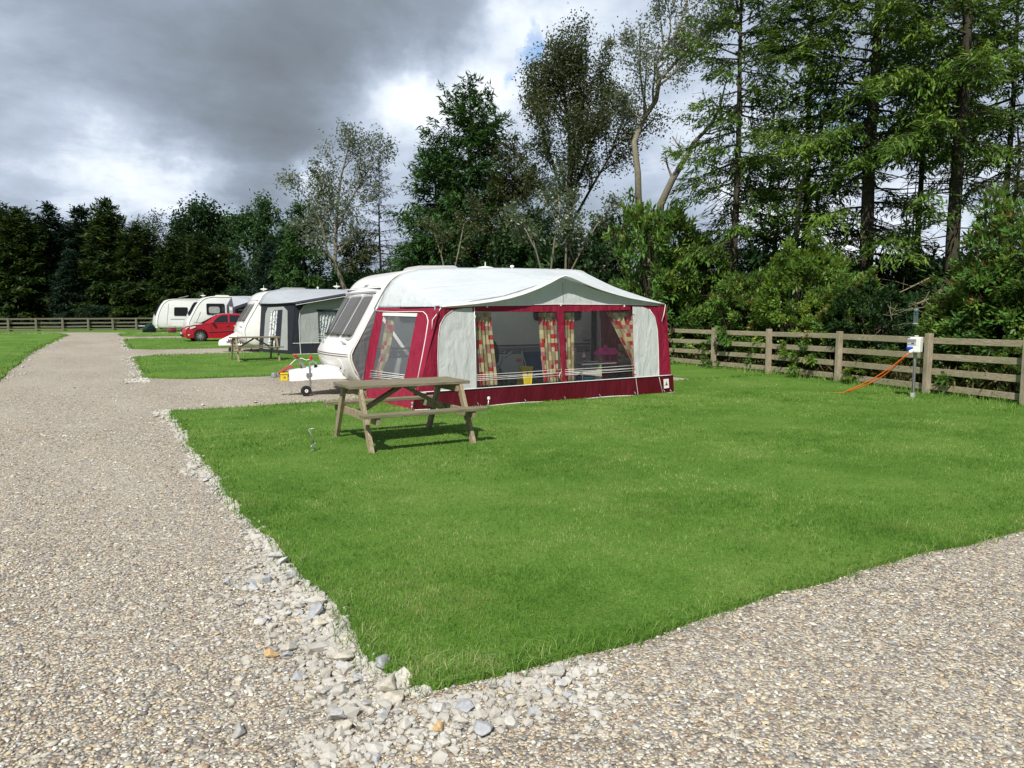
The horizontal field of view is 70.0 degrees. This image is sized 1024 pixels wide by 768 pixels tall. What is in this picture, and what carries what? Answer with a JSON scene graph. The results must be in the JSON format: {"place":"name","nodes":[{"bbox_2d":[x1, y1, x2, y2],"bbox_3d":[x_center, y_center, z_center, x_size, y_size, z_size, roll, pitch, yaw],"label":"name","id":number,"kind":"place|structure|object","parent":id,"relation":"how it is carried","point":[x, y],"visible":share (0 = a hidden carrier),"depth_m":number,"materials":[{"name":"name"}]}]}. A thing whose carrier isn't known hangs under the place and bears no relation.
{"place":"outdoors","nodes":[
{"label":"outdoors","id":0,"kind":"place"},
{"bbox_2d":[0,333,63,378],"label":"lawn","id":1,"kind":"structure","parent":0,"point":[8,348],"depth_m":35.34,"materials":[{"name":"plant"}]},
{"bbox_2d":[0,328,78,328],"bbox_3d":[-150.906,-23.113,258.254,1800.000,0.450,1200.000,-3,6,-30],"label":"ground","id":2,"kind":"structure","parent":0,"point":[39,328],"depth_m":66.62,"materials":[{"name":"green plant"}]},
{"bbox_2d":[0,202,31,324],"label":"cypress tree","id":3,"kind":"object","parent":2,"relation":"on","point":[2,211],"visible":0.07,"depth_m":69.47,"materials":[{"name":"green plant"}]},
{"bbox_2d":[0,205,59,326],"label":"cypress tree","id":4,"kind":"object","parent":2,"relation":"on","point":[22,240],"visible":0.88,"depth_m":68.23,"materials":[{"name":"green plant"}]},
{"bbox_2d":[19,200,85,321],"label":"spruce tree","id":5,"kind":"object","parent":2,"relation":"on","point":[50,222],"visible":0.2,"depth_m":72.22,"materials":[{"name":"green plant"}]},
{"bbox_2d":[44,247,90,327],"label":"spruce tree","id":6,"kind":"object","parent":2,"relation":"on","point":[68,267],"visible":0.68,"depth_m":67.78,"materials":[{"name":"green plant"}]},
{"bbox_2d":[50,202,97,317],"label":"spruce tree","id":7,"kind":"object","parent":2,"relation":"on","point":[81,213],"visible":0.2,"depth_m":73.06,"materials":[{"name":"green plant"}]},
{"bbox_2d":[69,303,117,328],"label":"bush","id":8,"kind":"object","parent":2,"relation":"on","point":[101,309],"visible":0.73,"depth_m":66.37,"materials":[{"name":"green plant"}]},
{"bbox_2d":[66,196,143,327],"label":"cypress tree","id":9,"kind":"object","parent":2,"relation":"on","point":[105,223],"visible":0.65,"depth_m":67.94,"materials":[{"name":"green plant"}]},
{"bbox_2d":[102,219,164,327],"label":"cypress tree","id":10,"kind":"object","parent":2,"relation":"on","point":[137,254],"visible":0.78,"depth_m":67.16,"materials":[{"name":"green plant"}]},
{"bbox_2d":[131,207,170,248],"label":"ash tree","id":11,"kind":"object","parent":2,"relation":"on","point":[155,221],"visible":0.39,"depth_m":80.33,"materials":[{"name":"green plant"}]},
{"bbox_2d":[138,232,198,321],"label":"cypress tree","id":12,"kind":"object","parent":2,"relation":"on","point":[171,263],"visible":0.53,"depth_m":66.50,"materials":[{"name":"green plant"}]},
{"bbox_2d":[165,190,243,262],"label":"ash tree","id":13,"kind":"object","parent":2,"relation":"on","point":[204,218],"visible":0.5,"depth_m":77.82,"materials":[{"name":"green plant"}]},
{"bbox_2d":[205,245,245,294],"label":"cypress tree","id":14,"kind":"object","parent":2,"relation":"on","point":[226,254],"visible":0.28,"depth_m":68.75,"materials":[{"name":"green plant"}]},
{"bbox_2d":[261,228,313,291],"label":"spruce tree","id":15,"kind":"object","parent":2,"relation":"on","point":[273,253],"visible":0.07,"depth_m":56.69,"materials":[{"name":"green plant"}]},
{"bbox_2d":[268,195,334,288],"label":"spruce tree","id":16,"kind":"object","parent":2,"relation":"on","point":[296,276],"visible":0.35,"depth_m":50.72,"materials":[{"name":"green plant"}]},
{"bbox_2d":[660,0,822,320],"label":"spruce tree","id":17,"kind":"object","parent":2,"relation":"on","point":[737,164],"visible":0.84,"depth_m":23.27,"materials":[{"name":"green plant"}]},
{"bbox_2d":[742,228,854,374],"bbox_3d":[7.948,-2.241,20.068,3.043,3.961,3.032,2,6,17],"label":"bush","id":18,"kind":"object","parent":2,"relation":"on","point":[778,302],"visible":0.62,"depth_m":19.61,"materials":[{"name":"green plant"}]},
{"bbox_2d":[670,344,1020,402],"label":"undergrowth","id":19,"kind":"object","parent":2,"relation":"on","point":[900,376],"visible":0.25,"depth_m":15.97,"materials":[{"name":"plant"}]},
{"bbox_2d":[668,328,1023,404],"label":"rail fence","id":20,"kind":"object","parent":2,"relation":"on","point":[928,356],"visible":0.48,"depth_m":15.99,"materials":[{"name":"brown wood"}]},
{"bbox_2d":[845,242,944,345],"bbox_3d":[11.756,-2.390,22.127,5.608,3.955,5.162,1,5,7],"label":"bush","id":21,"kind":"object","parent":2,"relation":"on","point":[905,272],"visible":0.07,"depth_m":21.42,"materials":[{"name":"green plant"}]},
{"bbox_2d":[797,0,1023,294],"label":"spruce tree","id":22,"kind":"object","parent":2,"relation":"on","point":[956,126],"visible":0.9,"depth_m":19.52,"materials":[{"name":"green plant"}]},
{"bbox_2d":[879,146,950,256],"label":"spruce tree","id":23,"kind":"object","parent":2,"relation":"on","point":[915,191],"visible":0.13,"depth_m":24.55,"materials":[{"name":"green plant"}]},
{"bbox_2d":[848,0,1023,255],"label":"spruce tree","id":24,"kind":"object","parent":2,"relation":"on","point":[921,170],"visible":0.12,"depth_m":24.13,"materials":[{"name":"green plant"}]},
{"bbox_2d":[910,0,1023,260],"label":"spruce tree","id":25,"kind":"object","parent":2,"relation":"on","point":[1010,137],"visible":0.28,"depth_m":22.21,"materials":[{"name":"green plant"}]},
{"bbox_2d":[974,0,1023,230],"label":"spruce tree","id":26,"kind":"object","parent":2,"relation":"on","point":[1017,93],"visible":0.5,"depth_m":21.05,"materials":[{"name":"green plant"}]},
{"bbox_2d":[0,328,180,332],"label":"lawn","id":27,"kind":"structure","parent":0,"point":[130,331],"depth_m":56.74,"materials":[{"name":"plant"}]},
{"bbox_2d":[0,318,181,331],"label":"rail fence","id":28,"kind":"object","parent":27,"relation":"on","point":[63,323],"visible":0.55,"depth_m":58.28,"materials":[{"name":"wood"}]},
{"bbox_2d":[138,296,197,330],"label":"caravan","id":29,"kind":"object","parent":27,"relation":"on","point":[170,313],"visible":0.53,"depth_m":57.18,"materials":[{"name":"white plastic"}]},
{"bbox_2d":[174,227,225,298],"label":"cypress tree","id":30,"kind":"object","parent":27,"relation":"on","point":[199,249],"visible":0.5,"depth_m":66.66,"materials":[{"name":"green plant"}]},
{"bbox_2d":[221,284,255,295],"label":"bush","id":31,"kind":"object","parent":27,"relation":"on","point":[236,290],"visible":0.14,"depth_m":64.15,"materials":[{"name":"green plant"}]},
{"bbox_2d":[244,239,276,295],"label":"spruce tree","id":32,"kind":"object","parent":27,"relation":"on","point":[265,257],"visible":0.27,"depth_m":62.79,"materials":[{"name":"green plant"}]},
{"bbox_2d":[128,338,257,349],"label":"lawn","id":33,"kind":"structure","parent":0,"point":[209,342],"depth_m":36.79,"materials":[{"name":"plant"}]},
{"bbox_2d":[180,313,240,341],"bbox_3d":[-16.167,-3.111,40.485,4.042,1.630,1.990,-3,6,-30],"label":"car","id":34,"kind":"object","parent":33,"relation":"on","point":[221,325],"visible":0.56,"depth_m":39.62,"materials":[{"name":"red paint"}]},
{"bbox_2d":[353,153,408,277],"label":"spruce tree","id":35,"kind":"object","parent":33,"relation":"on","point":[376,248],"visible":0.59,"depth_m":46.14,"materials":[{"name":"green plant"}]},
{"bbox_2d":[136,352,320,378],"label":"lawn","id":36,"kind":"structure","parent":0,"point":[268,371],"depth_m":22.70,"materials":[{"name":"green plant"}]},
{"bbox_2d":[226,336,283,361],"bbox_3d":[-8.700,-1.183,24.729,1.574,0.833,1.630,-3,6,-30],"label":"picnic table","id":37,"kind":"object","parent":36,"relation":"on","point":[237,347],"visible":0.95,"depth_m":24.61,"materials":[{"name":"brown wood"}]},
{"bbox_2d":[259,289,347,353],"bbox_3d":[-7.256,-2.621,29.997,5.650,2.611,2.652,-3,6,-30],"label":"awning","id":38,"kind":"object","parent":36,"relation":"on","point":[299,324],"visible":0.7,"depth_m":28.60,"materials":[{"name":"grey fabric"}]},
{"bbox_2d":[270,310,282,345],"bbox_3d":[-9.367,-2.192,28.902,0.932,1.489,0.146,5,7,42],"label":"side window","id":39,"kind":"structure","parent":38,"relation":"in","point":[279,314],"depth_m":28.73,"materials":[{"name":"grey glass"}]},
{"bbox_2d":[218,188,290,289],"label":"ash tree","id":40,"kind":"object","parent":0,"point":[256,227],"visible":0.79,"depth_m":64.66,"materials":[{"name":"green plant"}]},
{"bbox_2d":[273,115,400,288],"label":"willow tree","id":41,"kind":"object","parent":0,"point":[330,207],"visible":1,"depth_m":43.88,"materials":[{"name":"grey plant"}]},
{"bbox_2d":[412,184,521,265],"bbox_3d":[-2.108,-7.255,36.341,5.587,4.959,2.629,-1,6,-10],"label":"whitebeam tree","id":42,"kind":"object","parent":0,"point":[443,236],"visible":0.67,"depth_m":36.22,"materials":[{"name":"green plant"}]},
{"bbox_2d":[0,332,1023,767],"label":"gravel road","id":43,"kind":"structure","parent":0,"point":[82,362],"depth_m":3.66,"materials":[{"name":"beige gravel"}]},
{"bbox_2d":[183,295,231,326],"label":"caravan","id":44,"kind":"object","parent":43,"relation":"on","point":[202,309],"visible":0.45,"depth_m":46.39,"materials":[{"name":"white plastic"}]},
{"bbox_2d":[227,296,251,313],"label":"awning","id":45,"kind":"object","parent":44,"relation":"attached to","point":[236,304],"visible":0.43,"depth_m":45.57,"materials":[{"name":"grey fabric"}]},
{"bbox_2d":[228,283,349,351],"bbox_3d":[-9.135,-2.937,31.671,6.724,2.920,2.230,-3,6,-30],"label":"caravan","id":46,"kind":"object","parent":43,"relation":"on","point":[247,323],"visible":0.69,"depth_m":29.79,"materials":[{"name":"white plastic"}]},
{"bbox_2d":[6,338,642,767],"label":"limestone chippings","id":47,"kind":"object","parent":43,"relation":"on","point":[326,752],"visible":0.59,"depth_m":3.12,"materials":[{"name":"white gravel"}]},
{"bbox_2d":[332,649,353,661],"bbox_3d":[-0.784,1.269,3.397,0.091,0.053,0.102,-9,-5,44],"label":"limestone rock","id":48,"kind":"object","parent":47,"relation":"on","point":[344,655],"visible":0.91,"depth_m":3.38,"materials":[{"name":"stone"}]},
{"bbox_2d":[375,673,395,692],"bbox_3d":[-0.526,1.290,3.118,0.073,0.071,0.107,15,5,30],"label":"limestone rock","id":49,"kind":"object","parent":47,"relation":"on","point":[382,684],"visible":0.91,"depth_m":3.09,"materials":[{"name":"stone"}]},
{"bbox_2d":[379,689,403,705],"bbox_3d":[-0.501,1.301,3.038,0.100,0.055,0.110,0,5,-4],"label":"limestone rock","id":50,"kind":"object","parent":47,"relation":"on","point":[394,697],"visible":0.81,"depth_m":3.02,"materials":[{"name":"stone"}]},
{"bbox_2d":[546,665,564,677],"bbox_3d":[0.193,1.284,3.256,0.088,0.055,0.086,1,5,8],"label":"limestone rock","id":51,"kind":"object","parent":47,"relation":"on","point":[557,671],"visible":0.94,"depth_m":3.23,"materials":[{"name":"stone"}]},
{"bbox_2d":[271,262,600,395],"bbox_3d":[-1.595,-1.301,16.013,7.225,2.765,2.228,-3,6,-30],"label":"caravan","id":52,"kind":"object","parent":43,"relation":"on","point":[516,333],"visible":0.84,"depth_m":14.98,"materials":[{"name":"beige plastic"}]},
{"bbox_2d":[329,297,360,335],"bbox_3d":[-3.442,-1.401,15.032,0.525,0.841,0.780,-3,6,-30],"label":"front window","id":53,"kind":"structure","parent":52,"relation":"in","point":[353,302],"depth_m":15.01,"materials":[{"name":"glass"}]},
{"bbox_2d":[341,296,371,336],"bbox_3d":[-3.072,-1.344,14.435,0.532,0.841,0.530,-3,6,-30],"label":"front window","id":54,"kind":"structure","parent":52,"relation":"in","point":[361,309],"depth_m":14.43,"materials":[{"name":"glass"}]},
{"bbox_2d":[473,720,493,735],"bbox_3d":[-0.107,1.325,2.805,0.078,0.044,0.075,-10,22,-4],"label":"limestone rock","id":55,"kind":"object","parent":43,"relation":"on","point":[482,728],"visible":1,"depth_m":2.79,"materials":[{"name":"stone"}]},
{"bbox_3d":[0.201,0.203,14.549,5.400,0.016,2.200,-3,6,-30],"label":"groundsheet","id":56,"kind":"object","parent":43,"relation":"on","visible":0},
{"bbox_2d":[477,340,513,387],"bbox_3d":[-0.351,-0.330,14.203,0.710,1.100,0.492,-3,6,-30],"label":"pushchair","id":57,"kind":"object","parent":56,"relation":"on","point":[498,368],"visible":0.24,"depth_m":14.09,"materials":[{"name":"black fabric"}]},
{"bbox_2d":[517,366,532,384],"bbox_3d":[0.244,-0.077,14.209,0.258,0.569,0.321,-3,6,-30],"label":"bucket","id":58,"kind":"object","parent":56,"relation":"on","point":[521,380],"visible":0.53,"depth_m":14.12,"materials":[{"name":"yellow plastic"}]},
{"bbox_2d":[521,351,554,382],"bbox_3d":[0.541,-0.224,14.502,0.564,0.866,0.568,-3,6,-30],"label":"folding chair","id":59,"kind":"object","parent":56,"relation":"on","point":[533,359],"visible":0.45,"depth_m":14.65,"materials":[{"name":"blue fabric"}]},
{"bbox_2d":[0,0,1023,309],"label":"sky","id":60,"kind":"structure","parent":0,"point":[144,106],"materials":[{"name":"grey"}]},
{"bbox_2d":[0,332,1023,703],"bbox_3d":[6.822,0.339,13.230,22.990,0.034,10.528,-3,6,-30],"label":"lawn","id":61,"kind":"structure","parent":0,"point":[577,422],"depth_m":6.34,"materials":[{"name":"green plant"}]},
{"bbox_2d":[323,376,487,453],"bbox_3d":[-1.377,0.352,9.201,1.574,0.782,1.630,-3,6,-30],"label":"picnic table","id":62,"kind":"object","parent":61,"relation":"on","point":[360,387],"visible":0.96,"depth_m":9.02,"materials":[{"name":"brown wood"}]},
{"bbox_2d":[351,267,673,409],"bbox_3d":[0.183,-1.029,14.239,5.985,2.664,2.685,-3,6,-30],"label":"awning","id":63,"kind":"object","parent":61,"relation":"on","point":[449,339],"visible":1,"depth_m":13.55,"materials":[{"name":"red fabric"}]},
{"bbox_2d":[777,288,860,376],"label":"bush","id":64,"kind":"object","parent":61,"relation":"on","point":[803,307],"visible":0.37,"depth_m":18.82,"materials":[{"name":"green plant"}]},
{"bbox_2d":[797,265,897,376],"bbox_3d":[8.422,-1.535,18.301,2.817,2.880,2.098,-1,5,-8],"label":"bush","id":65,"kind":"object","parent":61,"relation":"on","point":[850,283],"visible":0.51,"depth_m":18.02,"materials":[{"name":"green plant"}]},
{"bbox_2d":[821,277,922,382],"bbox_3d":[8.739,-1.312,17.551,2.481,2.554,2.471,2,6,19],"label":"bush","id":66,"kind":"object","parent":61,"relation":"on","point":[881,298],"visible":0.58,"depth_m":17.31,"materials":[{"name":"green plant"}]},
{"bbox_2d":[840,346,912,384],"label":"bush","id":67,"kind":"object","parent":61,"relation":"on","point":[871,360],"visible":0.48,"depth_m":16.57,"materials":[{"name":"green plant"}]},
{"bbox_2d":[868,280,954,350],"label":"bush","id":68,"kind":"object","parent":61,"relation":"on","point":[912,298],"visible":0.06,"depth_m":19.30,"materials":[{"name":"green plant"}]},
{"bbox_2d":[906,335,922,397],"bbox_3d":[7.568,-0.300,13.805,0.282,1.231,0.250,-3,6,-30],"label":"hookup post","id":69,"kind":"object","parent":61,"relation":"on","point":[915,345],"visible":0.91,"depth_m":13.76,"materials":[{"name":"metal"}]},
{"bbox_2d":[877,252,999,330],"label":"bush","id":70,"kind":"object","parent":61,"relation":"on","point":[930,265],"visible":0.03,"depth_m":20.85,"materials":[{"name":"green plant"}]},
{"bbox_2d":[908,294,1001,391],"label":"bush","id":71,"kind":"object","parent":61,"relation":"on","point":[930,308],"visible":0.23,"depth_m":15.31,"materials":[{"name":"green plant"}]},
{"bbox_2d":[931,352,997,393],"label":"bush","id":72,"kind":"object","parent":61,"relation":"on","point":[960,365],"visible":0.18,"depth_m":14.30,"materials":[{"name":"green plant"}]},
{"bbox_2d":[908,250,1023,381],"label":"bush","id":73,"kind":"object","parent":61,"relation":"on","point":[981,333],"visible":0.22,"depth_m":14.73,"materials":[{"name":"green plant"}]},
{"bbox_2d":[912,241,1019,327],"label":"bush","id":74,"kind":"object","parent":61,"relation":"on","point":[939,273],"visible":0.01,"depth_m":20.09,"materials":[{"name":"green plant"}]},
{"bbox_2d":[973,116,1023,250],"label":"birch tree","id":75,"kind":"object","parent":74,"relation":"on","point":[1018,141],"visible":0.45,"depth_m":18.68,"materials":[{"name":"green plant"}]},
{"bbox_2d":[931,181,1023,397],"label":"bush","id":76,"kind":"object","parent":61,"relation":"on","point":[998,224],"visible":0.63,"depth_m":14.10,"materials":[{"name":"green plant"}]},
{"bbox_2d":[933,255,1023,401],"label":"bush","id":77,"kind":"object","parent":61,"relation":"on","point":[1017,282],"visible":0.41,"depth_m":13.70,"materials":[{"name":"green plant"}]},
{"bbox_2d":[970,138,1023,304],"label":"spruce tree","id":78,"kind":"object","parent":61,"relation":"on","point":[1021,190],"visible":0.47,"depth_m":17.98,"materials":[{"name":"green plant"}]},
{"bbox_2d":[986,335,1022,400],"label":"bush","id":79,"kind":"object","parent":61,"relation":"on","point":[1013,354],"visible":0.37,"depth_m":13.52,"materials":[{"name":"green plant"}]},
{"bbox_2d":[496,157,635,277],"bbox_3d":[2.417,-6.242,28.448,6.234,5.004,2.210,0,5,5],"label":"whitebeam tree","id":80,"kind":"object","parent":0,"point":[520,231],"visible":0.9,"depth_m":28.39,"materials":[{"name":"green plant"}]},
{"bbox_2d":[509,7,658,269],"bbox_3d":[2.971,-10.142,31.273,6.399,12.006,4.782,-3,6,-30],"label":"birch tree","id":81,"kind":"object","parent":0,"point":[564,59],"visible":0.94,"depth_m":30.60,"materials":[{"name":"green plant"}]},
{"bbox_2d":[593,345,619,361],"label":"doll house","id":82,"kind":"structure","parent":0,"point":[605,350],"depth_m":15.23,"materials":[{"name":"purple plastic"}]},
{"bbox_2d":[601,0,748,267],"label":"poplar tree","id":83,"kind":"object","parent":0,"point":[621,96],"visible":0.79,"depth_m":25.81,"materials":[{"name":"green plant"}]},
{"bbox_2d":[598,363,765,378],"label":"lawn","id":84,"kind":"structure","parent":0,"point":[684,371],"depth_m":19.94,"materials":[{"name":"plant"}]},
{"bbox_2d":[313,264,366,288],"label":"bush","id":85,"kind":"object","parent":84,"relation":"on","point":[348,277],"visible":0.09,"depth_m":49.09,"materials":[{"name":"green plant"}]},
{"bbox_2d":[326,225,377,288],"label":"spruce tree","id":86,"kind":"object","parent":84,"relation":"on","point":[347,262],"visible":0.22,"depth_m":51.95,"materials":[{"name":"green plant"}]},
{"bbox_2d":[382,140,484,272],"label":"spruce tree","id":87,"kind":"object","parent":84,"relation":"on","point":[405,254],"visible":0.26,"depth_m":40.91,"materials":[{"name":"green plant"}]},
{"bbox_2d":[382,71,538,271],"bbox_3d":[-1.958,-9.466,40.201,10.040,15.202,8.874,-3,6,-30],"label":"spruce tree","id":88,"kind":"object","parent":84,"relation":"on","point":[474,136],"visible":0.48,"depth_m":39.04,"materials":[{"name":"green plant"}]},
{"bbox_2d":[468,215,561,268],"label":"bush","id":89,"kind":"object","parent":84,"relation":"on","point":[497,254],"visible":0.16,"depth_m":35.16,"materials":[{"name":"green plant"}]},
{"bbox_2d":[477,130,561,267],"bbox_3d":[0.159,-7.302,37.680,6.012,11.078,5.642,-1,5,-5],"label":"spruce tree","id":90,"kind":"object","parent":84,"relation":"on","point":[524,198],"visible":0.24,"depth_m":36.67,"materials":[{"name":"green plant"}]},
{"bbox_2d":[500,196,574,267],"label":"spruce tree","id":91,"kind":"object","parent":84,"relation":"on","point":[538,218],"visible":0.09,"depth_m":35.01,"materials":[{"name":"green plant"}]},
{"bbox_2d":[523,224,619,281],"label":"bush","id":92,"kind":"object","parent":84,"relation":"on","point":[545,259],"visible":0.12,"depth_m":32.00,"materials":[{"name":"green plant"}]},
{"bbox_2d":[563,201,654,313],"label":"bush","id":93,"kind":"object","parent":84,"relation":"on","point":[589,263],"visible":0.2,"depth_m":28.52,"materials":[{"name":"green plant"}]},
{"bbox_2d":[600,186,708,362],"bbox_3d":[5.107,-3.630,24.605,4.262,5.955,3.853,-3,6,-28],"label":"bush","id":94,"kind":"object","parent":84,"relation":"on","point":[666,226],"visible":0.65,"depth_m":23.79,"materials":[{"name":"green plant"}]},
{"bbox_2d":[669,289,715,359],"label":"bush","id":95,"kind":"object","parent":84,"relation":"on","point":[698,317],"visible":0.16,"depth_m":23.77,"materials":[{"name":"green plant"}]},
{"bbox_2d":[667,230,750,357],"bbox_3d":[6.767,-2.972,24.495,3.873,4.618,2.885,2,6,17],"label":"bush","id":96,"kind":"object","parent":84,"relation":"on","point":[715,272],"visible":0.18,"depth_m":23.83,"materials":[{"name":"green plant"}]},
{"bbox_2d":[700,339,740,367],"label":"bush","id":97,"kind":"object","parent":84,"relation":"on","point":[708,361],"visible":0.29,"depth_m":21.69,"materials":[{"name":"green plant"}]},
{"bbox_2d":[696,261,800,369],"bbox_3d":[6.952,-2.053,21.827,2.929,3.260,3.239,5,7,41],"label":"bush","id":98,"kind":"object","parent":84,"relation":"on","point":[731,285],"visible":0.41,"depth_m":21.55,"materials":[{"name":"green plant"}]},
{"bbox_2d":[700,229,810,328],"bbox_3d":[8.496,-2.844,24.550,5.162,4.421,5.608,0,5,2],"label":"bush","id":99,"kind":"object","parent":84,"relation":"on","point":[754,260],"visible":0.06,"depth_m":23.32,"materials":[{"name":"green plant"}]},
{"bbox_2d":[772,29,867,248],"bbox_3d":[9.576,-7.523,22.836,2.492,6.978,1.915,-2,6,-17],"label":"birch tree","id":100,"kind":"object","parent":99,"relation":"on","point":[796,226],"visible":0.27,"depth_m":22.80,"materials":[{"name":"grey plant"}]},
{"bbox_2d":[720,284,795,365],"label":"bush","id":101,"kind":"object","parent":84,"relation":"on","point":[750,304],"visible":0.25,"depth_m":21.22,"materials":[{"name":"green plant"}]},
{"bbox_2d":[727,153,825,272],"bbox_3d":[9.092,-4.393,25.980,4.728,7.645,4.218,3,6,32],"label":"spruce tree","id":102,"kind":"object","parent":84,"relation":"on","point":[745,241],"visible":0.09,"depth_m":25.45,"materials":[{"name":"green plant"}]},
{"bbox_2d":[721,0,909,301],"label":"spruce tree","id":103,"kind":"object","parent":84,"relation":"on","point":[788,21],"visible":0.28,"depth_m":23.29,"materials":[{"name":"green plant"}]},
{"bbox_2d":[781,248,894,327],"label":"bush","id":104,"kind":"object","parent":84,"relation":"on","point":[855,264],"visible":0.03,"depth_m":22.22,"materials":[{"name":"green plant"}]},
{"bbox_2d":[741,0,1005,295],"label":"spruce tree","id":105,"kind":"object","parent":84,"relation":"on","point":[864,132],"visible":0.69,"depth_m":21.21,"materials":[{"name":"green plant"}]},
{"bbox_2d":[649,77,746,265],"bbox_3d":[6.679,-7.454,25.478,2.786,6.646,2.616,-3,6,-30],"label":"poplar tree","id":106,"kind":"object","parent":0,"point":[673,178],"visible":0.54,"depth_m":25.51,"materials":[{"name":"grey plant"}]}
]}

